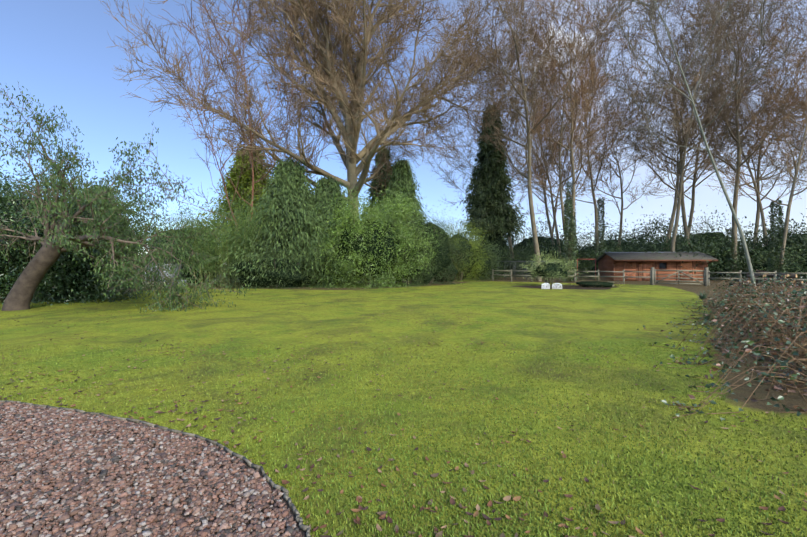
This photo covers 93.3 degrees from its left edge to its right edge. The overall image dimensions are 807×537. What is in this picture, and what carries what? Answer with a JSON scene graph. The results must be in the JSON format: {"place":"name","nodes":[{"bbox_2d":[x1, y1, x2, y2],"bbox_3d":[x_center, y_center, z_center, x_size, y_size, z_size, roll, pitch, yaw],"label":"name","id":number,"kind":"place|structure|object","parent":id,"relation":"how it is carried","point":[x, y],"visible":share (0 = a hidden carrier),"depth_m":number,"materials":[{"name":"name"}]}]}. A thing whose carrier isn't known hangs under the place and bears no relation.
{"place":"outdoors","nodes":[
{"label":"outdoors","id":0,"kind":"place"},
{"bbox_2d":[0,268,806,536],"bbox_3d":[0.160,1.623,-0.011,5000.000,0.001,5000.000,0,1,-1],"label":"ground","id":1,"kind":"structure","parent":0,"point":[268,321],"depth_m":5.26,"materials":[{"name":"green plant"}]},
{"bbox_2d":[0,218,178,305],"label":"laurel","id":2,"kind":"object","parent":1,"relation":"on","point":[64,278],"visible":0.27,"depth_m":16.94,"materials":[{"name":"green plant"}]},
{"bbox_2d":[0,146,193,305],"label":"laurel","id":3,"kind":"object","parent":1,"relation":"on","point":[11,206],"visible":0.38,"depth_m":15.98,"materials":[{"name":"green plant"}]},
{"bbox_2d":[78,185,145,259],"bbox_3d":[-31.300,-3.428,39.622,12.159,10.501,12.328,0,1,-1],"label":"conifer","id":4,"kind":"object","parent":1,"relation":"on","point":[110,191],"visible":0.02,"depth_m":38.57,"materials":[{"name":"green plant"}]},
{"bbox_2d":[0,82,255,312],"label":"tree","id":5,"kind":"object","parent":1,"relation":"on","point":[55,240],"visible":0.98,"depth_m":13.46,"materials":[{"name":"green plant"}]},
{"bbox_2d":[115,282,165,288],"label":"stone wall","id":6,"kind":"structure","parent":1,"relation":"on","point":[143,284],"depth_m":25.99,"materials":[{"name":"grey stone"}]},
{"bbox_2d":[128,259,181,287],"bbox_3d":[-18.174,0.352,27.809,2.820,2.026,2.220,0,1,3],"label":"grey tank","id":7,"kind":"object","parent":1,"relation":"on","point":[167,271],"visible":0.04,"depth_m":27.41,"materials":[{"name":"metal"}]},
{"bbox_2d":[0,400,310,536],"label":"gravel drive","id":8,"kind":"structure","parent":1,"relation":"on","point":[67,472],"depth_m":2.78,"materials":[{"name":"gravel"}]},
{"bbox_2d":[166,280,193,291],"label":"dock plant","id":9,"kind":"object","parent":1,"relation":"on","point":[183,287],"visible":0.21,"depth_m":23.32,"materials":[{"name":"green plant"}]},
{"bbox_2d":[136,204,230,284],"bbox_3d":[-19.025,-2.079,33.193,11.028,7.421,10.368,0,1,-43],"label":"shrub","id":10,"kind":"object","parent":1,"relation":"on","point":[184,274],"visible":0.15,"depth_m":32.27,"materials":[{"name":"green plant"}]},
{"bbox_2d":[162,188,280,287],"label":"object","id":11,"kind":"object","parent":1,"relation":"on","point":[201,247],"visible":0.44,"depth_m":27.13,"materials":[{"name":"green plant"}]},
{"bbox_2d":[181,146,273,278],"bbox_3d":[-15.226,-5.689,39.526,14.754,14.292,14.158,0,1,-1],"label":"yellow conifer","id":12,"kind":"object","parent":1,"relation":"on","point":[245,183],"visible":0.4,"depth_m":37.79,"materials":[{"name":"green plant"}]},
{"bbox_2d":[207,211,276,285],"bbox_3d":[-11.044,-1.850,30.395,8.577,6.613,7.782,0,1,-1],"label":"shrub","id":13,"kind":"object","parent":1,"relation":"on","point":[234,254],"visible":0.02,"depth_m":28.96,"materials":[{"name":"green plant"}]},
{"bbox_2d":[140,0,374,229],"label":"multi stem tree","id":14,"kind":"object","parent":1,"relation":"on","point":[220,38],"visible":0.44,"depth_m":28.03,"materials":[{"name":"brown plant"}]},
{"bbox_2d":[206,231,344,289],"bbox_3d":[-9.201,-0.412,27.731,10.412,4.246,6.670,0,1,-1],"label":"shrub","id":15,"kind":"object","parent":1,"relation":"on","point":[296,279],"visible":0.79,"depth_m":26.51,"materials":[{"name":"green plant"}]},
{"bbox_2d":[212,156,348,286],"bbox_3d":[-8.757,-3.569,30.095,10.849,10.733,12.872,0,1,-1],"label":"hemlock","id":16,"kind":"object","parent":1,"relation":"on","point":[289,187],"visible":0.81,"depth_m":28.07,"materials":[{"name":"green plant"}]},
{"bbox_2d":[267,175,380,285],"bbox_3d":[-6.036,-2.862,30.482,9.841,9.085,8.754,0,1,-1],"label":"hemlock","id":17,"kind":"object","parent":1,"relation":"on","point":[326,190],"visible":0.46,"depth_m":29.07,"materials":[{"name":"green plant"}]},
{"bbox_2d":[293,216,364,287],"bbox_3d":[-5.234,-1.448,29.009,7.156,5.827,6.884,0,1,-26],"label":"shrub","id":18,"kind":"object","parent":1,"relation":"on","point":[331,280],"visible":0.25,"depth_m":28.05,"materials":[{"name":"green plant"}]},
{"bbox_2d":[102,0,595,283],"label":"oak tree","id":19,"kind":"object","parent":1,"relation":"on","point":[353,106],"visible":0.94,"depth_m":29.32,"materials":[{"name":"brown plant"}]},
{"bbox_2d":[304,174,444,288],"bbox_3d":[-2.609,-2.935,28.532,10.265,8.819,9.468,0,1,-27],"label":"shrub","id":20,"kind":"object","parent":1,"relation":"on","point":[375,246],"visible":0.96,"depth_m":27.16,"materials":[{"name":"green plant"}]},
{"bbox_2d":[363,147,393,219],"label":"tall spruce","id":21,"kind":"object","parent":1,"relation":"on","point":[373,198],"visible":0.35,"depth_m":48.93,"materials":[{"name":"green plant"}]},
{"bbox_2d":[0,288,806,536],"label":"fallen leaves","id":22,"kind":"object","parent":1,"relation":"on","point":[382,514],"visible":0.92,"depth_m":3.20,"materials":[{"name":"brown plant"}]},
{"bbox_2d":[370,158,439,282],"bbox_3d":[0.051,-4.222,34.442,8.167,11.453,8.699,0,1,-1],"label":"hemlock","id":23,"kind":"object","parent":1,"relation":"on","point":[402,174],"visible":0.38,"depth_m":33.64,"materials":[{"name":"green plant"}]},
{"bbox_2d":[383,220,452,286],"bbox_3d":[0.235,-1.348,30.591,6.592,5.595,6.511,0,1,37],"label":"shrub","id":24,"kind":"object","parent":1,"relation":"on","point":[412,283],"visible":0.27,"depth_m":30.18,"materials":[{"name":"green plant"}]},
{"bbox_2d":[383,203,487,284],"bbox_3d":[2.079,-2.223,33.008,8.376,7.306,8.571,0,1,-39],"label":"dark shrub","id":25,"kind":"object","parent":1,"relation":"on","point":[443,240],"visible":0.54,"depth_m":32.07,"materials":[{"name":"green plant"}]},
{"bbox_2d":[433,244,470,282],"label":"brown shrub","id":26,"kind":"object","parent":1,"relation":"on","point":[455,272],"visible":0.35,"depth_m":35.51,"materials":[{"name":"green plant"}]},
{"bbox_2d":[431,211,496,281],"bbox_3d":[5.660,-2.236,38.903,7.335,7.226,7.697,1,1,45],"label":"yellow shrub","id":27,"kind":"object","parent":1,"relation":"on","point":[469,267],"visible":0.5,"depth_m":37.76,"materials":[{"name":"green plant"}]},
{"bbox_2d":[458,225,505,280],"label":"shrub","id":28,"kind":"object","parent":1,"relation":"on","point":[487,263],"visible":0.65,"depth_m":39.81,"materials":[{"name":"green plant"}]},
{"bbox_2d":[407,0,557,274],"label":"bare tree","id":29,"kind":"object","parent":1,"relation":"on","point":[466,181],"visible":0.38,"depth_m":61.61,"materials":[{"name":"brown plant"}]},
{"bbox_2d":[456,237,511,279],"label":"understorey","id":30,"kind":"object","parent":1,"relation":"on","point":[495,278],"visible":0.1,"depth_m":43.23,"materials":[{"name":"green plant"}]},
{"bbox_2d":[447,218,526,256],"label":"backdrop evergreen","id":31,"kind":"object","parent":1,"relation":"on","point":[504,246],"visible":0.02,"depth_m":64.82,"materials":[{"name":"green plant"}]},
{"bbox_2d":[457,104,530,277],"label":"tall spruce","id":32,"kind":"object","parent":1,"relation":"on","point":[490,210],"visible":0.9,"depth_m":45.82,"materials":[{"name":"green plant"}]},
{"bbox_2d":[422,0,572,213],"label":"bare tree","id":33,"kind":"object","parent":1,"relation":"on","point":[475,127],"visible":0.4,"depth_m":51.67,"materials":[{"name":"brown plant"}]},
{"bbox_2d":[488,239,532,277],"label":"understorey","id":34,"kind":"object","parent":1,"relation":"on","point":[508,265],"visible":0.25,"depth_m":50.51,"materials":[{"name":"green plant"}]},
{"bbox_2d":[443,0,590,244],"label":"bare tree","id":35,"kind":"object","parent":1,"relation":"on","point":[547,214],"visible":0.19,"depth_m":63.64,"materials":[{"name":"brown plant"}]},
{"bbox_2d":[504,237,530,274],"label":"understorey","id":36,"kind":"object","parent":1,"relation":"on","point":[514,257],"visible":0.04,"depth_m":60.18,"materials":[{"name":"green plant"}]},
{"bbox_2d":[435,0,633,280],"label":"bare tree","id":37,"kind":"object","parent":1,"relation":"on","point":[528,178],"visible":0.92,"depth_m":35.97,"materials":[{"name":"brown plant"}]},
{"bbox_2d":[481,0,600,259],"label":"bare tree","id":38,"kind":"object","parent":1,"relation":"on","point":[552,203],"visible":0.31,"depth_m":53.45,"materials":[{"name":"brown plant"}]},
{"bbox_2d":[494,259,595,279],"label":"netted cage","id":39,"kind":"object","parent":1,"relation":"on","point":[532,267],"visible":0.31,"depth_m":41.29,"materials":[{"name":"metal"}]},
{"bbox_2d":[503,214,587,273],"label":"backdrop evergreen","id":40,"kind":"object","parent":1,"relation":"on","point":[531,238],"visible":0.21,"depth_m":68.83,"materials":[{"name":"green plant"}]},
{"bbox_2d":[506,222,592,275],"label":"backdrop evergreen","id":41,"kind":"object","parent":1,"relation":"on","point":[562,244],"visible":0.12,"depth_m":55.76,"materials":[{"name":"green plant"}]},
{"bbox_2d":[509,237,591,277],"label":"understorey","id":42,"kind":"object","parent":1,"relation":"on","point":[532,257],"visible":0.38,"depth_m":51.36,"materials":[{"name":"green plant"}]},
{"bbox_2d":[520,248,587,286],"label":"pale shrub","id":43,"kind":"object","parent":1,"relation":"on","point":[550,269],"visible":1,"depth_m":29.05,"materials":[{"name":"green plant"}]},
{"bbox_2d":[552,283,561,288],"bbox_3d":[10.248,1.181,25.409,0.643,0.412,0.030,0,1,7],"label":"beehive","id":44,"kind":"object","parent":1,"relation":"on","point":[557,285],"visible":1,"depth_m":25.40,"materials":[{"name":"white paint"}]},
{"bbox_2d":[513,285,616,289],"bbox_3d":[12.096,1.362,27.672,7.892,0.001,5.435,0,1,-1],"label":"planting bed","id":45,"kind":"object","parent":1,"relation":"on","point":[584,288],"visible":0.6,"depth_m":27.36,"materials":[{"name":"soil"}]},
{"bbox_2d":[561,273,631,287],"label":"bed weeds","id":46,"kind":"object","parent":45,"relation":"on","point":[592,284],"visible":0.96,"depth_m":27.52,"materials":[{"name":"green plant"}]},
{"bbox_2d":[499,0,638,281],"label":"bare tree","id":47,"kind":"object","parent":1,"relation":"on","point":[570,252],"visible":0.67,"depth_m":37.17,"materials":[{"name":"brown plant"}]},
{"bbox_2d":[524,0,635,232],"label":"bare tree","id":48,"kind":"object","parent":1,"relation":"on","point":[552,180],"visible":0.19,"depth_m":73.42,"materials":[{"name":"brown plant"}]},
{"bbox_2d":[493,46,672,245],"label":"bare tree","id":49,"kind":"object","parent":1,"relation":"on","point":[621,185],"visible":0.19,"depth_m":59.42,"materials":[{"name":"brown plant"}]},
{"bbox_2d":[483,0,725,274],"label":"bare tree","id":50,"kind":"object","parent":1,"relation":"on","point":[568,183],"visible":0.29,"depth_m":42.51,"materials":[{"name":"brown plant"}]},
{"bbox_2d":[561,236,650,278],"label":"understorey","id":51,"kind":"object","parent":1,"relation":"on","point":[590,268],"visible":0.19,"depth_m":46.67,"materials":[{"name":"green plant"}]},
{"bbox_2d":[577,230,636,275],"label":"understorey","id":52,"kind":"object","parent":1,"relation":"on","point":[593,251],"visible":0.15,"depth_m":52.40,"materials":[{"name":"green plant"}]},
{"bbox_2d":[512,0,705,275],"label":"bare tree","id":53,"kind":"object","parent":1,"relation":"on","point":[597,222],"visible":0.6,"depth_m":47.65,"materials":[{"name":"brown plant"}]},
{"bbox_2d":[577,213,652,261],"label":"backdrop evergreen","id":54,"kind":"object","parent":1,"relation":"on","point":[610,237],"visible":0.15,"depth_m":64.80,"materials":[{"name":"green plant"}]},
{"bbox_2d":[492,267,806,287],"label":"wooden fence","id":55,"kind":"object","parent":1,"relation":"on","point":[706,281],"visible":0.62,"depth_m":30.12,"materials":[{"name":"wood"}]},
{"bbox_2d":[594,252,717,280],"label":"stable shed","id":56,"kind":"structure","parent":1,"relation":"on","point":[625,261],"depth_m":38.55,"materials":[{"name":"brown wood"}]},
{"bbox_2d":[593,191,722,252],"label":"backdrop evergreen","id":57,"kind":"object","parent":1,"relation":"on","point":[649,232],"visible":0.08,"depth_m":49.81,"materials":[{"name":"green plant"}]},
{"bbox_2d":[596,221,739,281],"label":"hedge","id":58,"kind":"object","parent":1,"relation":"on","point":[659,247],"visible":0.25,"depth_m":41.24,"materials":[{"name":"green plant"}]},
{"bbox_2d":[564,0,791,243],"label":"bare tree","id":59,"kind":"object","parent":1,"relation":"on","point":[685,226],"visible":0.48,"depth_m":46.78,"materials":[{"name":"brown plant"}]},
{"bbox_2d":[628,235,731,279],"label":"understorey","id":60,"kind":"object","parent":1,"relation":"on","point":[705,253],"visible":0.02,"depth_m":42.68,"materials":[{"name":"green plant"}]},
{"bbox_2d":[626,205,760,264],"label":"hedge","id":61,"kind":"object","parent":1,"relation":"on","point":[712,234],"visible":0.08,"depth_m":58.78,"materials":[{"name":"green plant"}]},
{"bbox_2d":[584,0,806,289],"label":"pale leaning tree","id":62,"kind":"object","parent":1,"relation":"on","point":[691,99],"visible":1,"depth_m":23.17,"materials":[{"name":"brown plant"}]},
{"bbox_2d":[612,0,783,249],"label":"bare tree","id":63,"kind":"object","parent":1,"relation":"on","point":[678,163],"visible":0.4,"depth_m":43.32,"materials":[{"name":"brown plant"}]},
{"bbox_2d":[596,0,802,251],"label":"bare tree","id":64,"kind":"object","parent":1,"relation":"on","point":[686,141],"visible":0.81,"depth_m":37.79,"materials":[{"name":"brown plant"}]},
{"bbox_2d":[595,0,806,245],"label":"bare tree","id":65,"kind":"object","parent":1,"relation":"on","point":[761,208],"visible":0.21,"depth_m":46.02,"materials":[{"name":"brown plant"}]},
{"bbox_2d":[697,291,708,298],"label":"daffodil clump","id":66,"kind":"object","parent":1,"relation":"on","point":[703,296],"visible":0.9,"depth_m":18.13,"materials":[{"name":"green plant"}]},
{"bbox_2d":[697,309,720,319],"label":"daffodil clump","id":67,"kind":"object","parent":1,"relation":"on","point":[707,314],"visible":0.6,"depth_m":11.20,"materials":[{"name":"green plant"}]},
{"bbox_2d":[621,0,806,240],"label":"bare tree","id":68,"kind":"object","parent":1,"relation":"on","point":[692,199],"visible":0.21,"depth_m":48.83,"materials":[{"name":"brown plant"}]},
{"bbox_2d":[675,231,759,277],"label":"understorey","id":69,"kind":"object","parent":1,"relation":"on","point":[723,257],"visible":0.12,"depth_m":44.33,"materials":[{"name":"green plant"}]},
{"bbox_2d":[637,272,806,421],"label":"bramble canes","id":70,"kind":"object","parent":1,"relation":"on","point":[783,314],"visible":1,"depth_m":6.78,"materials":[{"name":"brown plant"}]},
{"bbox_2d":[703,297,742,313],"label":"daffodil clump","id":71,"kind":"object","parent":1,"relation":"on","point":[730,309],"visible":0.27,"depth_m":12.49,"materials":[{"name":"green plant"}]},
{"bbox_2d":[652,0,806,277],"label":"bare tree","id":72,"kind":"object","parent":1,"relation":"on","point":[733,253],"visible":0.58,"depth_m":39.00,"materials":[{"name":"brown plant"}]},
{"bbox_2d":[688,1,806,272],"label":"bare tree","id":73,"kind":"object","parent":1,"relation":"on","point":[779,265],"visible":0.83,"depth_m":34.14,"materials":[{"name":"brown plant"}]},
{"bbox_2d":[693,0,806,247],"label":"bare tree","id":74,"kind":"object","parent":1,"relation":"on","point":[758,168],"visible":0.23,"depth_m":50.82,"materials":[{"name":"brown plant"}]},
{"bbox_2d":[707,212,806,277],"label":"backdrop evergreen","id":75,"kind":"object","parent":1,"relation":"on","point":[790,236],"visible":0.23,"depth_m":42.14,"materials":[{"name":"green plant"}]},
{"bbox_2d":[710,239,806,282],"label":"understorey","id":76,"kind":"object","parent":1,"relation":"on","point":[764,265],"visible":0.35,"depth_m":36.94,"materials":[{"name":"green plant"}]},
{"bbox_2d":[722,0,806,190],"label":"bare tree","id":77,"kind":"object","parent":1,"relation":"on","point":[772,159],"visible":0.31,"depth_m":50.11,"materials":[{"name":"brown plant"}]},
{"bbox_2d":[729,270,803,286],"bbox_3d":[27.277,0.745,28.099,4.576,1.290,2.688,0,1,8],"label":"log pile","id":78,"kind":"object","parent":1,"relation":"on","point":[771,275],"visible":0.33,"depth_m":27.64,"materials":[{"name":"brown wood"}]},
{"bbox_2d":[745,208,806,241],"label":"backdrop evergreen","id":79,"kind":"object","parent":1,"relation":"on","point":[788,227],"visible":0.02,"depth_m":52.27,"materials":[{"name":"green plant"}]},
{"bbox_2d":[756,232,806,277],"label":"understorey","id":80,"kind":"object","parent":1,"relation":"on","point":[804,256],"visible":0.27,"depth_m":39.30,"materials":[{"name":"green plant"}]},
{"bbox_2d":[763,0,806,186],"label":"bare tree","id":81,"kind":"object","parent":1,"relation":"on","point":[796,131],"visible":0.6,"depth_m":39.94,"materials":[{"name":"brown plant"}]},
{"bbox_2d":[0,0,806,253],"label":"sky","id":82,"kind":"structure","parent":0,"point":[56,50],"materials":[{"name":"blue"}]}
]}

